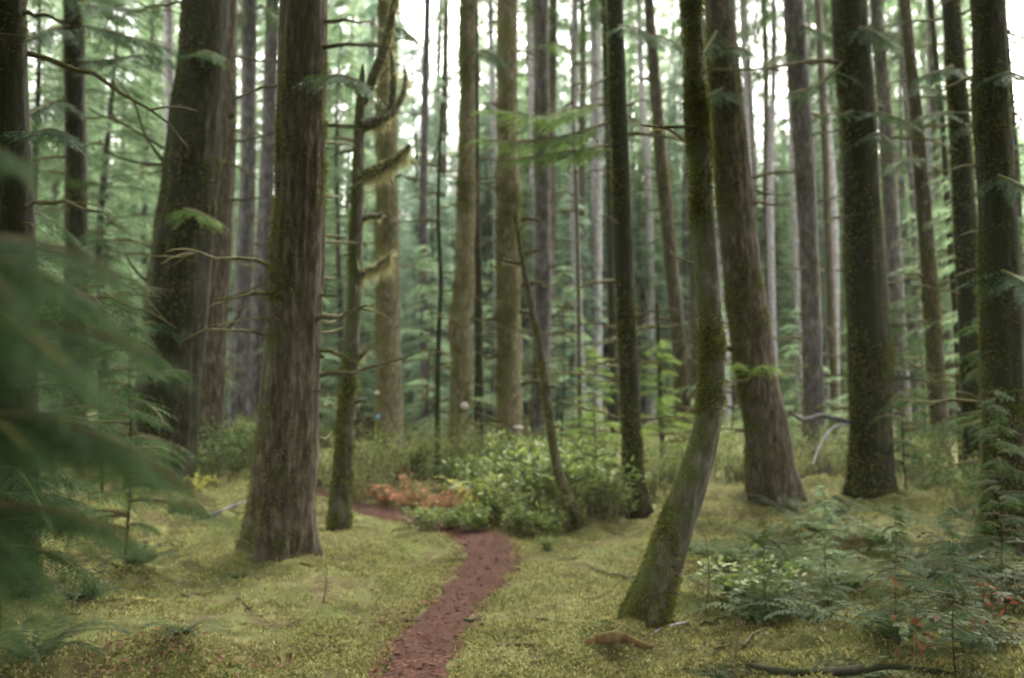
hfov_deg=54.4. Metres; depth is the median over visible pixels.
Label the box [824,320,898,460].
young hemlock
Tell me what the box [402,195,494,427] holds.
leafy conifer
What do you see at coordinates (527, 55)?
conifer
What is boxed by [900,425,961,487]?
huckleberry bush
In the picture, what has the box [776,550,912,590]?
sword fern
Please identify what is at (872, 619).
sword fern
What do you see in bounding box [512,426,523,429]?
bracket fungus
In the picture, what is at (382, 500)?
dead fern
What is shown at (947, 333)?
conifer
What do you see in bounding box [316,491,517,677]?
path
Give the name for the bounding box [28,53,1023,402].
woods
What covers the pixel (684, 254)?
leafy conifer
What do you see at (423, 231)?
conifer
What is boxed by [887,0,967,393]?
conifer
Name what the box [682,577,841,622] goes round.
sword fern
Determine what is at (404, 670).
leaf litter
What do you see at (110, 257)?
young hemlock
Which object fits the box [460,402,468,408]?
bracket fungus
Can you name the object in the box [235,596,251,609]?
fallen twig
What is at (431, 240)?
leafy conifer
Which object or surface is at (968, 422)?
young hemlock
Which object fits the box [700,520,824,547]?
sword fern
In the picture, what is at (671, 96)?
conifer
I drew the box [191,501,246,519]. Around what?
fallen stick
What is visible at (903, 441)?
young hemlock
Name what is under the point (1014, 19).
sky
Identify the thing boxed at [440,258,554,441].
young hemlock
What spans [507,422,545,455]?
huckleberry bush
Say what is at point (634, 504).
salal bush
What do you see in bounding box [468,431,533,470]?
huckleberry bush
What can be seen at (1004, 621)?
fallen twig
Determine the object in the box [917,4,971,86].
conifer
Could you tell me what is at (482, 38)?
leafy conifer
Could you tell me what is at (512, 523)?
salal bush
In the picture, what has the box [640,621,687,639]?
fallen stick
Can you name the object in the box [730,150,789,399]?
leafy conifer
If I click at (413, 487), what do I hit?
huckleberry bush
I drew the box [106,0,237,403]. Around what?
leafy conifer
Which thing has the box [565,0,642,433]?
conifer tree
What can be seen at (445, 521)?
salal bush
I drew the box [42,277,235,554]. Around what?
young hemlock
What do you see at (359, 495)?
huckleberry bush
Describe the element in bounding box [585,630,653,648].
rotten log
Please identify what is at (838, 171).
leafy conifer
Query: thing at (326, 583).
bare seedling
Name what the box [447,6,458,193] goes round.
conifer
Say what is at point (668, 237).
conifer tree
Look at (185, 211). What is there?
conifer tree
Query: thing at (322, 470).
huckleberry bush
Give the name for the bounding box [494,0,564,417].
pale conifer
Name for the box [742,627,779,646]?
fallen twig
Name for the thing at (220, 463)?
undergrowth
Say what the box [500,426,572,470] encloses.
salal bush
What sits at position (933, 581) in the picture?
sword fern
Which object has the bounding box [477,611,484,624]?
fallen twig
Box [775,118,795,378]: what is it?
leafy conifer
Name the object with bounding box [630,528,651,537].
fallen twig
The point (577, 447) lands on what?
salal bush
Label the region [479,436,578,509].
salal bush
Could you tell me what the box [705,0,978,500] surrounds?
conifer tree
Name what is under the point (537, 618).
fallen twig
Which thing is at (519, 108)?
leafy conifer
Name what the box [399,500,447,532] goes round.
salal bush
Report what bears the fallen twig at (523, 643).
on the ground
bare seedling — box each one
[320,570,335,603]
[704,535,728,614]
[725,602,753,658]
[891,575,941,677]
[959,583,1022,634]
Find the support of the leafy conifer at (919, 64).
on the ground
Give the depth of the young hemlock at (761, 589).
7.29 m
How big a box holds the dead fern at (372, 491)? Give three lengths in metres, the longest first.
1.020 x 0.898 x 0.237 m
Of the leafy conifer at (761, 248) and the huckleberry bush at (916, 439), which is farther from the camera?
the leafy conifer at (761, 248)
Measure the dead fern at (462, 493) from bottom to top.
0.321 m
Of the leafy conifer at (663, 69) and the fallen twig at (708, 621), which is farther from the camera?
the leafy conifer at (663, 69)
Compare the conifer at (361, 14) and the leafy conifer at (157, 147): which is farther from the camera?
the leafy conifer at (157, 147)
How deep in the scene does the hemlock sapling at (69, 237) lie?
8.72 m
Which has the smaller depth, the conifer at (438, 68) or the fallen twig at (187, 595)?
the fallen twig at (187, 595)
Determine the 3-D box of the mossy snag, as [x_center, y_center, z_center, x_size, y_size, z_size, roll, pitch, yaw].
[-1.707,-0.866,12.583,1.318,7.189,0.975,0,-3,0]
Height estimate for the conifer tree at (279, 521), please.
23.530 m
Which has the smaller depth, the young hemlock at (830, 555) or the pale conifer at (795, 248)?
the young hemlock at (830, 555)
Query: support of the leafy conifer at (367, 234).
on the ground
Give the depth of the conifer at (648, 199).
33.75 m
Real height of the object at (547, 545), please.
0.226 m
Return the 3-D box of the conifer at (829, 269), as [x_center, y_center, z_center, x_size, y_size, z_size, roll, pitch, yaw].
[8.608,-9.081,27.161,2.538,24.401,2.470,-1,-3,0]
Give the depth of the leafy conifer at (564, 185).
42.38 m
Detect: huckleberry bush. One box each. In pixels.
[198,415,255,471]
[240,405,258,456]
[317,445,333,487]
[321,428,416,499]
[327,460,377,504]
[355,420,453,491]
[356,416,455,481]
[371,471,412,504]
[398,479,435,507]
[405,421,472,479]
[429,417,498,480]
[443,419,508,470]
[452,451,516,507]
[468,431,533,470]
[471,475,539,529]
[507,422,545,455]
[529,471,600,529]
[566,398,651,474]
[567,460,635,520]
[611,436,681,498]
[643,413,690,477]
[665,414,741,477]
[716,431,744,485]
[788,422,848,477]
[789,424,837,477]
[893,419,961,481]
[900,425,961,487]
[921,437,980,514]
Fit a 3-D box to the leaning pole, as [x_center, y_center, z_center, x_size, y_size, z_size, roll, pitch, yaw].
[0.480,0.518,12.588,1.256,4.337,0.269,0,-3,0]
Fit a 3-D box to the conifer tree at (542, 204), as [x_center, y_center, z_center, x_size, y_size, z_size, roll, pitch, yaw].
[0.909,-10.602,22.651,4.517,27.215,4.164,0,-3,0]
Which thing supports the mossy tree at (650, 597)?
on the ground
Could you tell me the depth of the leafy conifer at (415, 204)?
46.46 m
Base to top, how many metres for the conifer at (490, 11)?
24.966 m
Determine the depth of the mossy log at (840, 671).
5.88 m
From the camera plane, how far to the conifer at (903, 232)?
34.38 m
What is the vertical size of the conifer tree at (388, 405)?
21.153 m
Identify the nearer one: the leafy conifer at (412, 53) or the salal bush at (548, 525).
the salal bush at (548, 525)
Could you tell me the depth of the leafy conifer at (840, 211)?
52.33 m
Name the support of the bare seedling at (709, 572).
on the ground
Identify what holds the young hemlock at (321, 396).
on the ground
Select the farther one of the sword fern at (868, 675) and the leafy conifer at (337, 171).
the leafy conifer at (337, 171)
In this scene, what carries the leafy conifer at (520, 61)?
on the ground
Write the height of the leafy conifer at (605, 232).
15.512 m
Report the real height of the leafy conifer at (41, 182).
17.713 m
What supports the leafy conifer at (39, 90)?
on the ground
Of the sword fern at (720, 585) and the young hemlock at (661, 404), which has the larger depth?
the young hemlock at (661, 404)
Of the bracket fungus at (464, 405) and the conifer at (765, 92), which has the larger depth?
the conifer at (765, 92)
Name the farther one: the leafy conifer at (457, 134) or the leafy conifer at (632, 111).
the leafy conifer at (457, 134)
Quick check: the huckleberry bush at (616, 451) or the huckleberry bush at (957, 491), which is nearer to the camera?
the huckleberry bush at (957, 491)
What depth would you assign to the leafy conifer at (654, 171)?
52.94 m
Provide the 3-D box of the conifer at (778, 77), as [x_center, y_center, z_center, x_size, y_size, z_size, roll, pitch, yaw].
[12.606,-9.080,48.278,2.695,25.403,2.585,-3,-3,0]
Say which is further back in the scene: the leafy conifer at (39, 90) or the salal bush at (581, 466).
the leafy conifer at (39, 90)
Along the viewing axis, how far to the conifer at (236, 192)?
51.81 m
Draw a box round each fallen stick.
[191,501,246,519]
[405,619,422,622]
[461,617,482,622]
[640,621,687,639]
[837,495,851,506]
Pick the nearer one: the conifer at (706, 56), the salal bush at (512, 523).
the salal bush at (512, 523)
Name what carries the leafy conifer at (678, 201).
on the ground
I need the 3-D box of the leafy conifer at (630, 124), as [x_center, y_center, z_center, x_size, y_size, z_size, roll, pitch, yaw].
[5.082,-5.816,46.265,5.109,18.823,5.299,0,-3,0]
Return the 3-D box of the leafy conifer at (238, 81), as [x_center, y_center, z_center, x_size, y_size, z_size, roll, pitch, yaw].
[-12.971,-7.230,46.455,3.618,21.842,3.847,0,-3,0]
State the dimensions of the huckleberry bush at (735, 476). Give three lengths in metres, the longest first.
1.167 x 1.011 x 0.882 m
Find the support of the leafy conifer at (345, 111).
on the ground
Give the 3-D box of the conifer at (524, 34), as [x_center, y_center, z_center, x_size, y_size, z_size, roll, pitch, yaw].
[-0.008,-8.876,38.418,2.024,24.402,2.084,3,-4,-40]
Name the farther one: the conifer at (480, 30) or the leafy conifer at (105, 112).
the conifer at (480, 30)
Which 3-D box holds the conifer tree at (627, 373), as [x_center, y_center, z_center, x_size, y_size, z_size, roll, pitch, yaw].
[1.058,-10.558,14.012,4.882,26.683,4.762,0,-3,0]
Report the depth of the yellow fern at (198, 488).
13.51 m
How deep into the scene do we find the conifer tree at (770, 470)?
14.12 m
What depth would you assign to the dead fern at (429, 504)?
13.71 m
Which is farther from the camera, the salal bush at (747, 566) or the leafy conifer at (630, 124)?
the leafy conifer at (630, 124)
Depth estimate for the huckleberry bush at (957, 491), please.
13.14 m
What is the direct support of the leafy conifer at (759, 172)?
on the ground
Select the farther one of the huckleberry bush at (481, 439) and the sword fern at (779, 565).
the huckleberry bush at (481, 439)
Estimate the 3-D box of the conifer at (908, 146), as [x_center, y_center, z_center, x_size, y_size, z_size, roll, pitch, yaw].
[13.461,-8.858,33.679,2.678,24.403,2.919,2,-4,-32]
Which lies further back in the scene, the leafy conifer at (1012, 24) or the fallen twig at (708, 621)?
the leafy conifer at (1012, 24)
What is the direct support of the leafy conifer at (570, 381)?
on the ground
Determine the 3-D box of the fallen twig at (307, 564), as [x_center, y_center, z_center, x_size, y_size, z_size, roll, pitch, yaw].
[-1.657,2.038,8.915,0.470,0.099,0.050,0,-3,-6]
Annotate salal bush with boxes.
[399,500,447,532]
[433,506,460,529]
[438,449,511,491]
[444,462,533,521]
[444,497,492,532]
[470,428,546,483]
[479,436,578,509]
[499,494,547,534]
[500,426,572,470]
[510,438,616,514]
[512,501,566,536]
[533,444,624,513]
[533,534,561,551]
[539,428,613,475]
[565,454,650,518]
[695,543,821,622]
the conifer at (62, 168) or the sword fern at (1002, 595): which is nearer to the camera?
the sword fern at (1002, 595)
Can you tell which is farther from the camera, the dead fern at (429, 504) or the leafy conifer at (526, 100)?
the leafy conifer at (526, 100)
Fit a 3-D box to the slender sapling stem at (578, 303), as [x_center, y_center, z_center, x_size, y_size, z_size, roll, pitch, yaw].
[1.425,-1.752,20.137,2.275,9.370,1.165,-2,-4,34]
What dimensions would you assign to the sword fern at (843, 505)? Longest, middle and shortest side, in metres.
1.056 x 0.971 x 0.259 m
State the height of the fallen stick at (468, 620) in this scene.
0.043 m
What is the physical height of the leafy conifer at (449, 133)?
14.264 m
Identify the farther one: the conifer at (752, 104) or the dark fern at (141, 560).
the conifer at (752, 104)
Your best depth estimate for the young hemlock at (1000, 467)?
8.32 m
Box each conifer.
[0,33,34,37]
[27,0,88,377]
[27,0,109,165]
[27,0,133,412]
[28,0,142,414]
[31,0,244,429]
[39,10,125,415]
[40,0,64,411]
[58,0,123,412]
[87,0,163,428]
[87,0,233,413]
[88,6,128,411]
[89,11,127,177]
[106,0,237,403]
[121,0,162,390]
[123,0,176,383]
[126,0,231,339]
[126,9,238,380]
[224,121,256,427]
[225,49,258,402]
[225,75,240,406]
[226,0,264,377]
[226,1,344,417]
[227,0,276,379]
[227,4,257,387]
[228,0,264,347]
[239,1,273,203]
[319,0,346,417]
[319,0,404,434]
[321,0,406,408]
[321,7,345,384]
[323,0,409,429]
[324,8,344,402]
[325,0,443,424]
[326,0,345,304]
[329,0,376,405]
[332,0,366,331]
[337,39,488,424]
[365,0,428,410]
[371,173,496,440]
[396,0,423,255]
[399,0,458,444]
[401,78,434,383]
[402,119,448,392]
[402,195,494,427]
[410,0,458,409]
[414,142,493,406]
[418,0,459,421]
[427,73,458,406]
[445,113,527,419]
[446,0,496,333]
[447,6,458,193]
[448,92,479,228]
[455,89,493,387]
[456,0,530,426]
[473,20,561,391]
[473,182,568,428]
[479,5,487,127]
[480,44,524,350]
[481,0,496,223]
[482,4,528,265]
[487,37,525,397]
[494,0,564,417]
[517,0,563,352]
[518,0,528,240]
[518,0,587,420]
[518,1,569,385]
[518,66,589,395]
[523,9,603,416]
[523,195,609,432]
[528,5,587,363]
[549,0,604,436]
[555,0,605,403]
[555,74,590,411]
[556,0,588,355]
[558,0,608,388]
[558,30,605,393]
[560,56,665,416]
[566,57,665,411]
[585,0,687,410]
[585,143,691,424]
[586,2,607,413]
[586,18,668,342]
[599,16,643,276]
[624,0,681,427]
[624,3,644,288]
[629,5,678,312]
[634,0,681,403]
[634,46,680,382]
[634,53,717,418]
[635,0,733,413]
[636,0,736,419]
[649,0,690,330]
[656,38,731,393]
[663,0,682,237]
[669,0,758,426]
[690,0,716,339]
[703,36,753,416]
[712,157,781,407]
[729,204,797,418]
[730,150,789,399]
[731,144,826,411]
[734,0,794,396]
[735,0,775,252]
[735,2,770,272]
[737,0,794,380]
[737,0,831,432]
[738,0,793,375]
[748,2,789,404]
[753,66,775,263]
[754,29,844,346]
[755,0,822,411]
[755,132,763,276]
[756,131,797,400]
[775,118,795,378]
[780,0,847,405]
[781,3,843,352]
[781,15,885,405]
[784,0,880,428]
[787,0,845,401]
[809,0,846,438]
[812,15,845,315]
[813,9,846,385]
[814,26,847,389]
[818,0,908,337]
[840,0,925,411]
[841,0,926,421]
[867,0,911,394]
[871,0,940,421]
[878,0,1023,63]
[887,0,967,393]
[887,0,1023,387]
[890,6,925,253]
[891,0,926,162]
[897,0,968,433]
[904,0,977,236]
[905,0,1023,430]
[906,0,951,373]
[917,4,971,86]
[965,8,1023,213]
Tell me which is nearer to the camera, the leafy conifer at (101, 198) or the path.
the path
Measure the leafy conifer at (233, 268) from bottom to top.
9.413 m
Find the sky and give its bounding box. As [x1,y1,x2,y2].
[28,0,1023,225]
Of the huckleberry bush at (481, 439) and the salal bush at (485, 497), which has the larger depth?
the huckleberry bush at (481, 439)
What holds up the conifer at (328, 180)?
on the ground
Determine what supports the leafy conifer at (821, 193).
on the ground
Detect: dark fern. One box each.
[0,613,132,667]
[11,562,157,603]
[63,540,191,566]
[136,619,224,637]
[204,567,263,579]
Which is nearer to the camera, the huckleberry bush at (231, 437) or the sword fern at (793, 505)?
the sword fern at (793, 505)
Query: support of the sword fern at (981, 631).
on the ground
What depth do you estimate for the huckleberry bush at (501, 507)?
12.56 m
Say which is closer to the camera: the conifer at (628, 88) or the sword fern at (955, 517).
the sword fern at (955, 517)
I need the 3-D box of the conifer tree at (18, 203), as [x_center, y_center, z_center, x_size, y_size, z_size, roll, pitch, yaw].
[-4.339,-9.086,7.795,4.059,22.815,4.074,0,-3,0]
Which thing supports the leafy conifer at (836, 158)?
on the ground
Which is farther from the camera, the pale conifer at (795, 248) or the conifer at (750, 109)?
the conifer at (750, 109)
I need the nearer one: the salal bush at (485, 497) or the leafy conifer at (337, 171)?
the salal bush at (485, 497)
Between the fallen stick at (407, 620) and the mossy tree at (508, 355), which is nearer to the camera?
the fallen stick at (407, 620)
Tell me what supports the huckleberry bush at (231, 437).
on the ground
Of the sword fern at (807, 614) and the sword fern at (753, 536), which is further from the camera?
the sword fern at (753, 536)
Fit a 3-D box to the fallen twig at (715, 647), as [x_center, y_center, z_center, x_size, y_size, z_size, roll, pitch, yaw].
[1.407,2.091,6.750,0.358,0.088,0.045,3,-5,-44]
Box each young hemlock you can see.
[40,216,199,492]
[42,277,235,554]
[245,340,366,456]
[372,242,494,452]
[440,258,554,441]
[521,265,609,445]
[549,347,621,476]
[617,339,716,479]
[673,267,744,452]
[731,520,795,625]
[776,307,846,454]
[794,484,856,607]
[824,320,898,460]
[849,504,936,644]
[868,318,954,489]
[890,253,960,444]
[898,219,1023,519]
[903,505,1023,677]
[948,390,1023,566]
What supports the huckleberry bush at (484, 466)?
on the ground
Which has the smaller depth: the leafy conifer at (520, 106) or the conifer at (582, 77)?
the conifer at (582, 77)
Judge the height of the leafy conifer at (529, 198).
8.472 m
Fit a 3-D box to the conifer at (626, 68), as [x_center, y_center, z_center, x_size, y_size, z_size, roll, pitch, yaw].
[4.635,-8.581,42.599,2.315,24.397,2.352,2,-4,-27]
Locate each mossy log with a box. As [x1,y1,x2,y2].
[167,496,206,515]
[745,663,952,676]
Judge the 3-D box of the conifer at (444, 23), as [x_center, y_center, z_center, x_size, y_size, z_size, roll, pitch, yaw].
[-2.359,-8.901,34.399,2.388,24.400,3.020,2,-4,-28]
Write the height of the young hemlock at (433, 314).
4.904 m
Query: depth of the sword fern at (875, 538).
9.86 m
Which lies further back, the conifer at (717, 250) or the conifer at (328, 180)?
the conifer at (328, 180)
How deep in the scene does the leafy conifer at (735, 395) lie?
40.06 m
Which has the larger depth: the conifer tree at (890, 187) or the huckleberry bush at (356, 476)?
the conifer tree at (890, 187)
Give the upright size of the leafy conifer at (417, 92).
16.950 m
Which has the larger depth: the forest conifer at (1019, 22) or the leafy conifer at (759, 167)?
the leafy conifer at (759, 167)
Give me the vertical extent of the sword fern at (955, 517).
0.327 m
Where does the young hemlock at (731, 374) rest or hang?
on the ground
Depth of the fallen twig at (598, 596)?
8.05 m
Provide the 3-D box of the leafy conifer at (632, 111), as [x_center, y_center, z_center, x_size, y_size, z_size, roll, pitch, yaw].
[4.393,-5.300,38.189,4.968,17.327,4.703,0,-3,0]
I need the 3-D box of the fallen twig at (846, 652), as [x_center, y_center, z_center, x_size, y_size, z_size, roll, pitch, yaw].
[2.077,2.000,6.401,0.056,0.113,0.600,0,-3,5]
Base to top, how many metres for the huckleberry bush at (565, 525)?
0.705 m
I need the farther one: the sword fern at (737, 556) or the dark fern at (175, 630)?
the sword fern at (737, 556)
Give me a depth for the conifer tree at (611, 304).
27.20 m
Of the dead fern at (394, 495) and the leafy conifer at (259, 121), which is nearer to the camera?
the dead fern at (394, 495)
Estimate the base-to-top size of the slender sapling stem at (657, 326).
3.358 m
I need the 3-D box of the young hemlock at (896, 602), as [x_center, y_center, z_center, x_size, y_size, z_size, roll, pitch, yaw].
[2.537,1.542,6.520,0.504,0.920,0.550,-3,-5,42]
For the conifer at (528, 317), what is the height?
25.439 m
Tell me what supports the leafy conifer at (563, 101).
on the ground
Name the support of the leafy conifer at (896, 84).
on the ground
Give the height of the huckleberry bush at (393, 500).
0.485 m
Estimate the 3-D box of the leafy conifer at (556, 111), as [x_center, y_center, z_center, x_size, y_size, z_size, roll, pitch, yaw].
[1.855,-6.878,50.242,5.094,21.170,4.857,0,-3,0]
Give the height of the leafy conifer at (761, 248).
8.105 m
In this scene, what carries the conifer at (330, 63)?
on the ground
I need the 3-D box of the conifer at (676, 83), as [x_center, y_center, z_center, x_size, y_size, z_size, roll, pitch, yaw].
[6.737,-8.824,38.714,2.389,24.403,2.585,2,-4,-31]
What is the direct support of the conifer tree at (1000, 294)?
on the ground
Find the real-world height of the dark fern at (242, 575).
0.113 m
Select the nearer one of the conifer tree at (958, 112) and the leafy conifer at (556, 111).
the conifer tree at (958, 112)
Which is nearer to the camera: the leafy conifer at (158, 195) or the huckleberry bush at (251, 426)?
the huckleberry bush at (251, 426)
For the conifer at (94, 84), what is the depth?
30.05 m
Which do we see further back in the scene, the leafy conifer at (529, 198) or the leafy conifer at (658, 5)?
the leafy conifer at (658, 5)
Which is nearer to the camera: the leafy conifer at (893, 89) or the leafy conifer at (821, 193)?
the leafy conifer at (893, 89)
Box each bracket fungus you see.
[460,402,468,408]
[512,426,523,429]
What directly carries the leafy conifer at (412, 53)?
on the ground
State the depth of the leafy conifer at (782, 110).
38.50 m
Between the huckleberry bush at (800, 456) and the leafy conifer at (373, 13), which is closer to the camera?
the huckleberry bush at (800, 456)
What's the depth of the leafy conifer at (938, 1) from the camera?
37.75 m
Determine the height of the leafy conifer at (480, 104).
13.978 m
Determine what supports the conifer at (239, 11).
on the ground
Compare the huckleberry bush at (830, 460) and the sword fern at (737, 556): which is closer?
the sword fern at (737, 556)
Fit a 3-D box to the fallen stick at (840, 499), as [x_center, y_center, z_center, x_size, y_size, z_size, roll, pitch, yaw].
[4.684,2.283,13.995,0.101,0.140,0.408,1,-3,-10]
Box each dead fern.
[354,475,450,506]
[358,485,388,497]
[358,485,410,504]
[389,489,453,511]
[413,488,472,510]
[435,487,488,505]
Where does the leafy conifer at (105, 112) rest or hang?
on the ground
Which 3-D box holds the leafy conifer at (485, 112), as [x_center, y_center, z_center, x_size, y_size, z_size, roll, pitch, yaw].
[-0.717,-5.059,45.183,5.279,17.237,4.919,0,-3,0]
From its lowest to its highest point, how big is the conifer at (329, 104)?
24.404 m
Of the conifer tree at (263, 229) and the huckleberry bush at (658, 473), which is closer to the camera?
the huckleberry bush at (658, 473)
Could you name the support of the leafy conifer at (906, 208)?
on the ground
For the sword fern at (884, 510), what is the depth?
12.61 m
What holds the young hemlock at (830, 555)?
on the ground
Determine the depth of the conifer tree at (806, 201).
19.02 m
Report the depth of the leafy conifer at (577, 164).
47.84 m
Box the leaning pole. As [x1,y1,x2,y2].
[500,211,588,529]
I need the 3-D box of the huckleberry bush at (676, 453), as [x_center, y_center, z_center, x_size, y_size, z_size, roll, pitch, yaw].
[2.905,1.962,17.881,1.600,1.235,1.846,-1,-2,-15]
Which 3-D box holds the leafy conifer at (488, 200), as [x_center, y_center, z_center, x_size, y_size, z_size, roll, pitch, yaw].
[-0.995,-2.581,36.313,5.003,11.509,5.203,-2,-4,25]
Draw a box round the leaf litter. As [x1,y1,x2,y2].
[63,478,975,677]
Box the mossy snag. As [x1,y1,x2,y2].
[325,0,426,531]
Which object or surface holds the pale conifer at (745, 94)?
on the ground
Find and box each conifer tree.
[0,0,196,599]
[27,0,177,422]
[86,0,269,491]
[138,0,277,466]
[144,0,442,562]
[226,0,278,446]
[227,0,279,439]
[325,0,436,469]
[447,1,521,449]
[466,0,726,520]
[487,0,583,450]
[519,0,662,438]
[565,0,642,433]
[579,0,707,456]
[667,0,810,506]
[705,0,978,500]
[741,0,847,474]
[804,0,842,389]
[833,0,935,452]
[876,0,961,466]
[876,0,1023,493]
[879,0,957,475]
[885,0,1023,556]
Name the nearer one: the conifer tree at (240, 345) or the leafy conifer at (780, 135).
the conifer tree at (240, 345)
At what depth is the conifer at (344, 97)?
41.93 m
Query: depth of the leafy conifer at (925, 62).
48.80 m
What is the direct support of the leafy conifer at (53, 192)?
on the ground
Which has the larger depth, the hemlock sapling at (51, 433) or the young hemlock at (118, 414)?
the young hemlock at (118, 414)
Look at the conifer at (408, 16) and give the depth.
40.27 m
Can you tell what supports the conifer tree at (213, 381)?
on the ground
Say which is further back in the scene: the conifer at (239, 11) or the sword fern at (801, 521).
the conifer at (239, 11)
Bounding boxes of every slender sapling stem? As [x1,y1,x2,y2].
[381,103,489,478]
[528,25,643,458]
[590,302,695,476]
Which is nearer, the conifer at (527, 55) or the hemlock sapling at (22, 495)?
the hemlock sapling at (22, 495)
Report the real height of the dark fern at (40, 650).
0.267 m
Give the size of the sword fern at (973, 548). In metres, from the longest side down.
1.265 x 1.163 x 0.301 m
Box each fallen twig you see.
[27,601,105,609]
[181,590,215,596]
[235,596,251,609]
[301,561,351,570]
[315,631,366,636]
[460,637,534,646]
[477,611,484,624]
[534,617,547,620]
[582,589,615,599]
[583,561,634,577]
[588,523,620,535]
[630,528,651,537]
[700,612,729,625]
[705,636,733,655]
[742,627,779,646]
[826,638,849,659]
[969,619,1022,623]
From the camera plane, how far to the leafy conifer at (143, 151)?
27.36 m
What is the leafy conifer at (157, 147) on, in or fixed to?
on the ground
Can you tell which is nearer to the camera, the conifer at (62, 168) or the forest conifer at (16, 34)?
the forest conifer at (16, 34)
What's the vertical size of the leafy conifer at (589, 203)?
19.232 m
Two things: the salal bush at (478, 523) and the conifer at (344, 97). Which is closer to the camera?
the salal bush at (478, 523)
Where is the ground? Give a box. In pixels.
[0,402,1023,677]
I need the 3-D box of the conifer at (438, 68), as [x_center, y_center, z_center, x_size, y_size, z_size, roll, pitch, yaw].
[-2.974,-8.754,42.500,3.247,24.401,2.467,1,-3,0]
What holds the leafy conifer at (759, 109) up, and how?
on the ground
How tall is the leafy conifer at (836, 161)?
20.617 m
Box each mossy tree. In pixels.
[402,0,529,462]
[456,0,558,448]
[616,0,728,628]
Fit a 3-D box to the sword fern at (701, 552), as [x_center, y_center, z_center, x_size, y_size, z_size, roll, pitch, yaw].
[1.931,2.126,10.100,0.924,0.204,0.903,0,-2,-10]
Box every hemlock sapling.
[0,148,251,663]
[0,182,183,621]
[35,212,147,539]
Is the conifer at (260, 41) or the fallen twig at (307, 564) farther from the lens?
the conifer at (260, 41)
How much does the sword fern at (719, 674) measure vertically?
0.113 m
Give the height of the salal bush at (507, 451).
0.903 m
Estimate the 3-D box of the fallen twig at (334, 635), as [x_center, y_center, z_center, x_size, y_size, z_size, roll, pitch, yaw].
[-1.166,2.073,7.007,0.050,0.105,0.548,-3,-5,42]
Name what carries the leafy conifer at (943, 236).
on the ground
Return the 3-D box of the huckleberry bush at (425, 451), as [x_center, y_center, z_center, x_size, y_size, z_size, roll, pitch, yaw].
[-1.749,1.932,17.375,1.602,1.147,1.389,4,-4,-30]
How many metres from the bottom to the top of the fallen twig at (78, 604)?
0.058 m
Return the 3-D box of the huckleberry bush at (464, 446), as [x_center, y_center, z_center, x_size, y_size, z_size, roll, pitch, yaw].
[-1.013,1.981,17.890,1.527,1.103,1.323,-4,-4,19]
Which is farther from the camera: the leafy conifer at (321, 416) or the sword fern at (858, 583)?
the leafy conifer at (321, 416)
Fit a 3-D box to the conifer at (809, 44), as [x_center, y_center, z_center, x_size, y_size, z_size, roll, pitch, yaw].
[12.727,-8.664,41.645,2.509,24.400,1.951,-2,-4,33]
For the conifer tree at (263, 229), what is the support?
on the ground
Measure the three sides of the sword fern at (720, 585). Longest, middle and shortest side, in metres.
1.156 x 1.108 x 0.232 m
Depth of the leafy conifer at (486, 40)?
53.02 m
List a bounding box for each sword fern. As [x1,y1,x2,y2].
[680,560,803,606]
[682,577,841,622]
[682,659,756,677]
[687,538,798,567]
[688,534,745,555]
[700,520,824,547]
[713,534,877,572]
[714,567,858,599]
[729,578,889,625]
[735,493,821,514]
[759,506,875,534]
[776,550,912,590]
[789,494,874,515]
[798,591,1008,650]
[800,648,927,677]
[801,515,961,545]
[832,501,932,519]
[837,544,1023,604]
[842,544,1006,585]
[860,597,1023,651]
[898,532,1023,567]
[903,528,1021,556]
[923,559,1023,607]
[927,514,992,530]
[940,551,1023,586]
[952,669,985,677]
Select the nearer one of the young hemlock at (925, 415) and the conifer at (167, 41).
the young hemlock at (925, 415)
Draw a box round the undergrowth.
[40,396,960,494]
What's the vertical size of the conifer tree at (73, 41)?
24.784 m
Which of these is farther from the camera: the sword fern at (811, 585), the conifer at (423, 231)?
the conifer at (423, 231)
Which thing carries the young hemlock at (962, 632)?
on the ground
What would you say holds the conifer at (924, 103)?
on the ground
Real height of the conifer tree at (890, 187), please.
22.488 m
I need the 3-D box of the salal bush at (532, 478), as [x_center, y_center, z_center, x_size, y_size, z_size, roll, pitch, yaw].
[0.710,1.838,13.282,1.390,1.023,1.400,-1,-4,17]
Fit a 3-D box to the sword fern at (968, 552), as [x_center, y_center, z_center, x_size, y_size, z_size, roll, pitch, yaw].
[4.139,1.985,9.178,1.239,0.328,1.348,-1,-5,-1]
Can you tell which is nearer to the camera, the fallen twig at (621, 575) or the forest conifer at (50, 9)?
the fallen twig at (621, 575)
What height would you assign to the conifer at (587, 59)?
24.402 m
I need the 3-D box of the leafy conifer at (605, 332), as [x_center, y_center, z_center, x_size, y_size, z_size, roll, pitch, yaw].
[3.526,-3.901,38.022,4.446,14.282,4.438,2,-4,-25]
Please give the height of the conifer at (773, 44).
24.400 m
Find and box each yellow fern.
[184,473,219,492]
[427,474,506,514]
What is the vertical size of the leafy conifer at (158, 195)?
19.037 m
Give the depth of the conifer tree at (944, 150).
20.19 m

